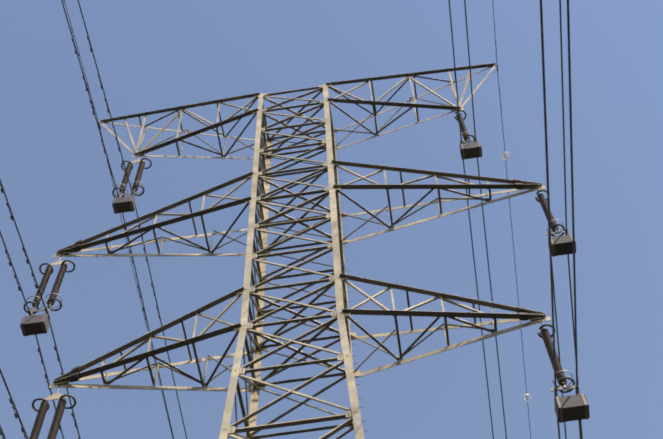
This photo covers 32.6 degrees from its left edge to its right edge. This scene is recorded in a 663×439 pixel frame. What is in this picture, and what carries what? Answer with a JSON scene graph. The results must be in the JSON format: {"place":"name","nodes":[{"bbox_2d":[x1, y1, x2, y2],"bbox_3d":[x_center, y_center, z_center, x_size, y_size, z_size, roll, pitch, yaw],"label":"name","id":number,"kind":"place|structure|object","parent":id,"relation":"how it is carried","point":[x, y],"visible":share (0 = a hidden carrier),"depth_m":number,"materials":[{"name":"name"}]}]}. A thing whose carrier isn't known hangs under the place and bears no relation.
{"place":"outdoors","nodes":[
{"label":"outdoors","id":0,"kind":"place"},
{"bbox_2d":[0,0,582,438],"bbox_3d":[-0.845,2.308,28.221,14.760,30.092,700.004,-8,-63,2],"label":"power lines","id":1,"kind":"object","parent":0,"point":[574,318],"visible":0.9,"depth_m":30.23,"materials":[{"name":"grey metal"}]},
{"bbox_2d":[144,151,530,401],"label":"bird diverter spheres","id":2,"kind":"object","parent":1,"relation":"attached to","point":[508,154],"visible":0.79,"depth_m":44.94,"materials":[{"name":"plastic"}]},
{"bbox_2d":[0,0,662,438],"label":"sky","id":3,"kind":"structure","parent":0,"point":[150,55],"materials":[{"name":"blue"}]},
{"bbox_3d":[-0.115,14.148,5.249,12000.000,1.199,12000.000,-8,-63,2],"label":"desert ground","id":4,"kind":"structure","parent":0,"visible":0},
{"bbox_2d":[49,63,550,438],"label":"transmission tower","id":5,"kind":"structure","parent":4,"relation":"on","point":[339,277],"depth_m":30.54,"materials":[{"name":"metal"}]},
{"bbox_2d":[20,255,75,335],"bbox_3d":[-7.773,1.952,31.076,1.048,3.916,0.453,-8,-63,2],"label":"insulator string","id":6,"kind":"object","parent":5,"relation":"attached to","point":[30,324],"visible":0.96,"depth_m":30.42,"materials":[{"name":"metal"}]},
{"bbox_2d":[29,385,76,438],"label":"insulator string","id":7,"kind":"object","parent":5,"relation":"attached to","point":[44,407],"visible":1,"depth_m":25.79,"materials":[{"name":"ceramic"}]},
{"bbox_2d":[112,156,151,213],"bbox_3d":[-6.514,-1.259,36.856,1.048,3.916,0.453,-8,-63,2],"label":"insulator string","id":8,"kind":"object","parent":5,"relation":"attached to","point":[122,204],"visible":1,"depth_m":36.15,"materials":[{"name":"metal"}]},
{"bbox_2d":[454,110,481,159],"bbox_3d":[4.286,-2.859,36.571,0.640,3.566,0.452,-8,-63,2],"label":"insulator string","id":9,"kind":"object","parent":5,"relation":"attached to","point":[468,150],"visible":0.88,"depth_m":35.13,"materials":[{"name":"metal"}]},
{"bbox_2d":[535,189,575,256],"bbox_3d":[5.917,-0.053,30.675,0.640,3.566,0.452,-8,-63,2],"label":"insulator string","id":10,"kind":"object","parent":5,"relation":"attached to","point":[562,244],"visible":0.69,"depth_m":29.32,"materials":[{"name":"metal"}]},
{"bbox_2d":[538,320,589,422],"bbox_3d":[4.918,3.173,24.788,0.640,3.566,0.452,-8,-63,2],"label":"insulator string","id":11,"kind":"object","parent":5,"relation":"attached to","point":[572,408],"visible":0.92,"depth_m":23.44,"materials":[{"name":"metal"}]}
]}

